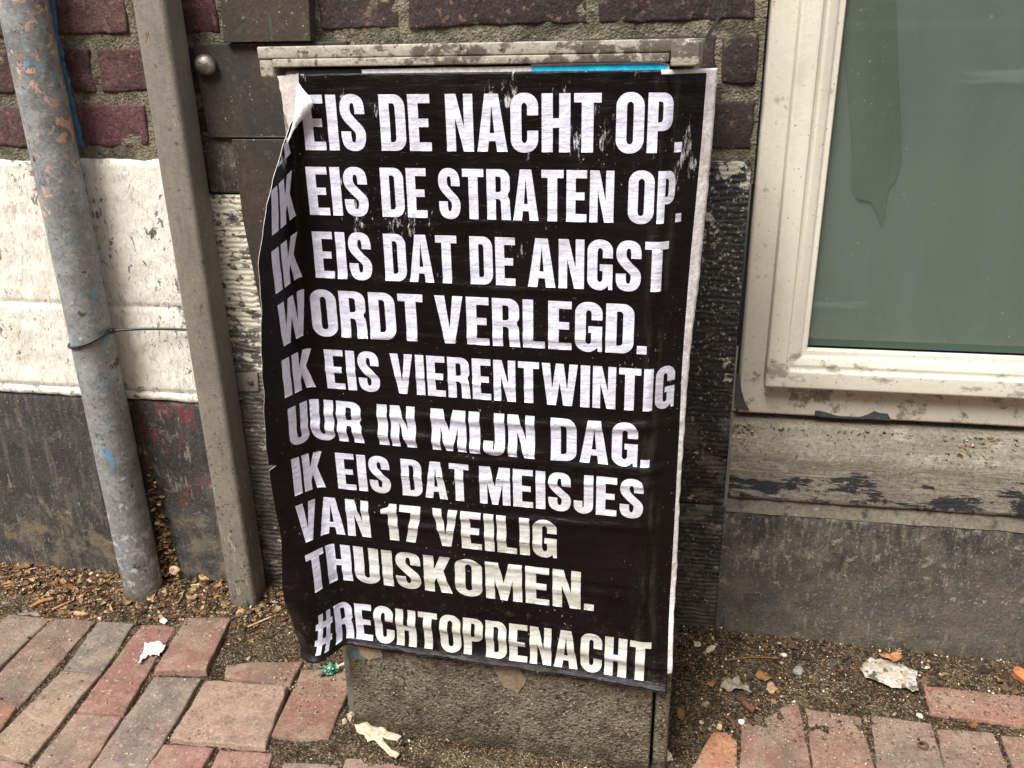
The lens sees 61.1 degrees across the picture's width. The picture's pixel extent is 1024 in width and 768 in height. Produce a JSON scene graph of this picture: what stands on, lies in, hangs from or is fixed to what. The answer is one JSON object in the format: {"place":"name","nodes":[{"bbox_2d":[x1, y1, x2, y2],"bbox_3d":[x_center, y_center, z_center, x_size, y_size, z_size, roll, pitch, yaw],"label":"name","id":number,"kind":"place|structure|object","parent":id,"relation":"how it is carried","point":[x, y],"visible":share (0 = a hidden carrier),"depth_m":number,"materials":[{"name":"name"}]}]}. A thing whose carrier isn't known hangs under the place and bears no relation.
{"place":"outdoors","nodes":[
{"label":"outdoors","id":0,"kind":"place"},
{"bbox_2d":[0,596,1023,767],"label":"pavement","id":1,"kind":"structure","parent":0,"point":[248,721],"depth_m":1.39,"materials":[{"name":"brick"}]},
{"bbox_2d":[138,641,165,662],"bbox_3d":[-0.639,0.475,1.539,0.041,0.009,0.059,-3,22,-5],"label":"paper scrap","id":2,"kind":"object","parent":1,"relation":"on","point":[154,648],"visible":1,"depth_m":1.55,"materials":[{"name":"white paper"}]},
{"bbox_2d":[320,662,341,676],"bbox_3d":[-0.310,0.490,1.485,0.038,0.024,0.024,-5,22,-10],"label":"foil wrapper","id":3,"kind":"object","parent":1,"relation":"on","point":[330,668],"visible":1,"depth_m":1.48,"materials":[{"name":"green metal"}]},
{"bbox_2d":[0,562,1023,767],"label":"dirt","id":4,"kind":"structure","parent":1,"relation":"on","point":[283,752],"depth_m":1.42,"materials":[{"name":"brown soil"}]},
{"bbox_2d":[30,597,53,607],"bbox_3d":[-0.913,0.423,1.683,0.044,0.010,0.010,-13,25,-28],"label":"bark strip","id":5,"kind":"object","parent":4,"relation":"on","point":[42,601],"visible":1,"depth_m":1.68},
{"bbox_2d":[52,600,70,610],"bbox_3d":[-0.872,0.429,1.677,0.035,0.010,0.006,-17,26,-34],"label":"bark strip","id":6,"kind":"object","parent":4,"relation":"on","point":[58,606],"visible":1,"depth_m":1.67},
{"bbox_2d":[73,611,88,616],"bbox_3d":[-0.822,0.438,1.653,0.034,0.017,0.018,3,22,10],"label":"seed husk","id":7,"kind":"object","parent":4,"relation":"on","point":[80,614],"visible":1,"depth_m":1.65,"materials":[{"name":"beige plant"}]},
{"bbox_2d":[110,600,118,611],"bbox_3d":[-0.764,0.427,1.667,0.018,0.017,0.027,3,22,10],"label":"seed husk","id":8,"kind":"object","parent":4,"relation":"on","point":[112,604],"visible":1,"depth_m":1.67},
{"bbox_2d":[158,588,168,598],"bbox_3d":[-0.681,0.408,1.690,0.031,0.018,0.017,19,29,41],"label":"seed husk","id":9,"kind":"object","parent":4,"relation":"on","point":[163,590],"visible":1,"depth_m":1.70,"materials":[{"name":"beige plant"}]},
{"bbox_2d":[160,617,167,623],"bbox_3d":[-0.652,0.443,1.621,0.014,0.005,0.016,3,22,10],"label":"paper scrap","id":10,"kind":"object","parent":4,"relation":"on","point":[163,620],"visible":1,"depth_m":1.62,"materials":[{"name":"white paper"}]},
{"bbox_2d":[169,566,180,574],"bbox_3d":[-0.657,0.363,1.689,0.024,0.020,0.009,3,22,10],"label":"snail shell","id":11,"kind":"object","parent":4,"relation":"on","point":[174,570],"visible":1,"depth_m":1.69},
{"bbox_2d":[175,592,183,603],"bbox_3d":[-0.643,0.414,1.676,0.015,0.014,0.029,-3,22,-6],"label":"seed husk","id":12,"kind":"object","parent":4,"relation":"on","point":[180,600],"visible":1,"depth_m":1.67,"materials":[{"name":"beige plant"}]},
{"bbox_2d":[199,574,208,581],"bbox_3d":[-0.606,0.380,1.702,0.016,0.015,0.027,-20,28,-39],"label":"seed husk","id":13,"kind":"object","parent":4,"relation":"on","point":[203,578],"visible":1,"depth_m":1.69,"materials":[{"name":"beige plant"}]},
{"bbox_2d":[243,599,249,608],"bbox_3d":[-0.505,0.422,1.652,0.008,0.029,0.022,-17,27,-35],"label":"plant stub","id":14,"kind":"object","parent":4,"relation":"on","point":[246,603],"visible":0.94,"depth_m":1.65,"materials":[{"name":"green plant"}]},
{"bbox_2d":[248,617,269,627],"bbox_3d":[-0.472,0.444,1.614,0.042,0.007,0.004,-15,25,-31],"label":"match stick","id":15,"kind":"object","parent":4,"relation":"on","point":[259,622],"visible":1,"depth_m":1.61,"materials":[{"name":"brown wood"}]},
{"bbox_2d":[342,718,347,724],"bbox_3d":[-0.266,0.538,1.378,0.008,0.014,0.010,3,22,10],"label":"plaster chip","id":16,"kind":"object","parent":4,"relation":"on","point":[344,721],"visible":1,"depth_m":1.37,"materials":[{"name":"beige paint"}]},
{"bbox_2d":[347,711,354,721],"bbox_3d":[-0.257,0.532,1.383,0.012,0.022,0.012,14,26,34],"label":"plaster chip","id":17,"kind":"object","parent":4,"relation":"on","point":[351,716],"visible":1,"depth_m":1.38,"materials":[{"name":"beige paint"}]},
{"bbox_2d":[354,722,401,758],"bbox_3d":[-0.204,0.544,1.336,0.100,0.009,0.037,13,26,33],"label":"piece of litter","id":18,"kind":"object","parent":4,"relation":"on","point":[369,731],"visible":1,"depth_m":1.34,"materials":[{"name":"beige paper"}]},
{"bbox_2d":[257,38,706,767],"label":"utility cabinet","id":19,"kind":"object","parent":4,"relation":"on","point":[573,718],"visible":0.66,"depth_m":1.26,"materials":[{"name":"grey metal"}]},
{"bbox_2d":[346,645,526,693],"bbox_3d":[-0.116,0.411,1.286,0.281,0.074,0.001,4,22,13],"label":"paper remnant","id":20,"kind":"object","parent":19,"relation":"attached to","point":[513,679],"visible":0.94,"depth_m":1.27,"materials":[{"name":"beige paper"}]},
{"bbox_2d":[277,62,669,126],"bbox_3d":[-0.053,-0.301,0.982,0.455,0.117,0.002,4,22,13],"label":"old poster","id":21,"kind":"object","parent":19,"relation":"attached to","point":[288,84],"visible":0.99,"depth_m":0.96,"materials":[{"name":"white paper"}]},
{"bbox_2d":[258,68,717,693],"bbox_3d":[-0.050,0.031,1.099,0.559,0.802,0.074,1,22,7],"label":"poster","id":22,"kind":"object","parent":19,"relation":"attached to","point":[478,292],"visible":1,"depth_m":1.08,"materials":[{"name":"black paper"}]},
{"bbox_2d":[0,452,1023,767],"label":"leaf litter","id":23,"kind":"object","parent":4,"relation":"on","point":[102,590],"visible":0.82,"depth_m":1.63,"materials":[{"name":"brown plant"}]},
{"bbox_2d":[666,749,672,761],"bbox_3d":[0.229,0.558,1.298,0.023,0.018,0.022,3,22,10],"label":"plaster lump","id":24,"kind":"object","parent":4,"relation":"on","point":[669,756],"visible":0.44,"depth_m":1.29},
{"bbox_2d":[676,707,683,720],"bbox_3d":[0.267,0.522,1.373,0.013,0.007,0.026,3,22,10],"label":"dead leaf","id":25,"kind":"object","parent":4,"relation":"on","point":[680,713],"visible":1,"depth_m":1.37,"materials":[{"name":"brown plant"}]},
{"bbox_2d":[705,645,715,652],"bbox_3d":[0.345,0.459,1.503,0.011,0.010,0.030,17,28,38],"label":"plaster lump","id":26,"kind":"object","parent":4,"relation":"on","point":[711,648],"visible":1,"depth_m":1.50,"materials":[{"name":"beige"}]},
{"bbox_2d":[706,679,716,686],"bbox_3d":[0.328,0.491,1.428,0.016,0.008,0.022,17,28,38],"label":"dead leaf","id":27,"kind":"object","parent":4,"relation":"on","point":[711,683],"visible":1,"depth_m":1.42,"materials":[{"name":"brown plant"}]},
{"bbox_2d":[725,714,735,729],"bbox_3d":[0.342,0.527,1.352,0.010,0.008,0.029,-7,22,-15],"label":"rusty nail","id":28,"kind":"object","parent":4,"relation":"on","point":[731,720],"visible":1,"depth_m":1.35,"materials":[{"name":"metal"}]},
{"bbox_2d":[720,675,750,692],"bbox_3d":[0.366,0.491,1.422,0.050,0.012,0.040,3,22,10],"label":"dead leaf","id":29,"kind":"object","parent":4,"relation":"on","point":[732,684],"visible":1,"depth_m":1.42,"materials":[{"name":"beige plant"}]},
{"bbox_2d":[740,696,755,712],"bbox_3d":[0.374,0.510,1.379,0.015,0.013,0.035,-13,25,-28],"label":"rusty bolt","id":30,"kind":"object","parent":4,"relation":"on","point":[747,705],"visible":1,"depth_m":1.37,"materials":[{"name":"metal"}]},
{"bbox_2d":[727,657,778,660],"bbox_3d":[0.411,0.469,1.479,0.093,0.010,0.006,-4,22,-6],"label":"twig","id":31,"kind":"object","parent":4,"relation":"on","point":[751,657],"visible":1,"depth_m":1.48,"materials":[{"name":"brown wood"}]},
{"bbox_2d":[755,670,771,680],"bbox_3d":[0.418,0.485,1.445,0.027,0.010,0.027,-7,22,-14],"label":"dead leaf","id":32,"kind":"object","parent":4,"relation":"on","point":[762,675],"visible":1,"depth_m":1.44,"materials":[{"name":"orange plant"}]},
{"bbox_2d":[767,682,777,693],"bbox_3d":[0.426,0.498,1.422,0.021,0.007,0.017,-19,28,-38],"label":"dead leaf","id":33,"kind":"object","parent":4,"relation":"on","point":[772,688],"visible":1,"depth_m":1.42,"materials":[{"name":"beige plant"}]},
{"bbox_2d":[793,665,803,675],"bbox_3d":[0.482,0.484,1.461,0.018,0.014,0.020,3,22,10],"label":"pebble","id":34,"kind":"object","parent":4,"relation":"on","point":[798,670],"visible":1,"depth_m":1.46,"materials":[{"name":"grey stone"}]},
{"bbox_2d":[861,657,918,691],"bbox_3d":[0.630,0.481,1.441,0.091,0.008,0.064,11,25,29],"label":"printed paper","id":35,"kind":"object","parent":4,"relation":"on","point":[892,674],"visible":1,"depth_m":1.44,"materials":[{"name":"white paper"}]},
{"bbox_2d":[878,651,902,661],"bbox_3d":[0.645,0.464,1.474,0.037,0.008,0.021,-3,22,-6],"label":"dead leaf","id":36,"kind":"object","parent":35,"relation":"on","point":[895,656],"visible":1,"depth_m":1.47,"materials":[{"name":"orange plant"}]},
{"bbox_2d":[1012,666,1023,683],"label":"brick fragment","id":37,"kind":"object","parent":4,"relation":"on","point":[1018,673],"visible":1,"depth_m":1.43,"materials":[{"name":"orange brick"}]},
{"bbox_2d":[917,741,928,748],"bbox_3d":[0.618,0.543,1.303,0.016,0.003,0.016,3,22,10],"label":"washer","id":38,"kind":"object","parent":1,"relation":"on","point":[927,744],"visible":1,"depth_m":1.30,"materials":[{"name":"metal"}]},
{"bbox_2d":[293,346,737,685],"bbox_3d":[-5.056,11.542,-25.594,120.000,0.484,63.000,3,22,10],"label":"wall","id":39,"kind":"structure","parent":0,"point":[727,473],"depth_m":2.26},
{"bbox_2d":[0,0,1023,660],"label":"brick building","id":40,"kind":"structure","parent":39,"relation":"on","point":[870,152],"depth_m":1.38,"materials":[{"name":"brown brick"}]},
{"bbox_2d":[0,0,163,602],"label":"drainpipe","id":41,"kind":"object","parent":40,"relation":"attached to","point":[32,49],"visible":0.94,"depth_m":1.46,"materials":[{"name":"metal"}]},
{"bbox_2d":[67,327,186,348],"bbox_3d":[-0.670,-0.081,1.509,0.220,0.030,0.083,3,22,10],"label":"cable tie","id":42,"kind":"object","parent":41,"relation":"attached to","point":[112,330],"visible":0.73,"depth_m":1.51,"materials":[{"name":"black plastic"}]},
{"bbox_2d":[133,0,265,605],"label":"downpipe","id":43,"kind":"object","parent":40,"relation":"attached to","point":[220,383],"visible":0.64,"depth_m":1.43,"materials":[{"name":"grey metal"}]},
{"bbox_2d":[193,0,348,311],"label":"metal cladding","id":44,"kind":"structure","parent":40,"relation":"attached to","point":[241,96],"depth_m":1.35,"materials":[{"name":"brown metal"}]},
{"bbox_2d":[705,0,727,42],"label":"wire","id":45,"kind":"object","parent":40,"relation":"attached to","point":[710,31],"visible":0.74,"depth_m":1.13,"materials":[{"name":"black plastic"}]},
{"bbox_2d":[734,0,1023,426],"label":"window","id":46,"kind":"structure","parent":40,"relation":"in","point":[886,210],"depth_m":1.26,"materials":[{"name":"beige paint"}]},
{"bbox_2d":[731,424,1017,466],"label":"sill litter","id":47,"kind":"object","parent":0,"point":[958,454],"visible":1,"depth_m":1.36,"materials":[{"name":"grey"}]}
]}

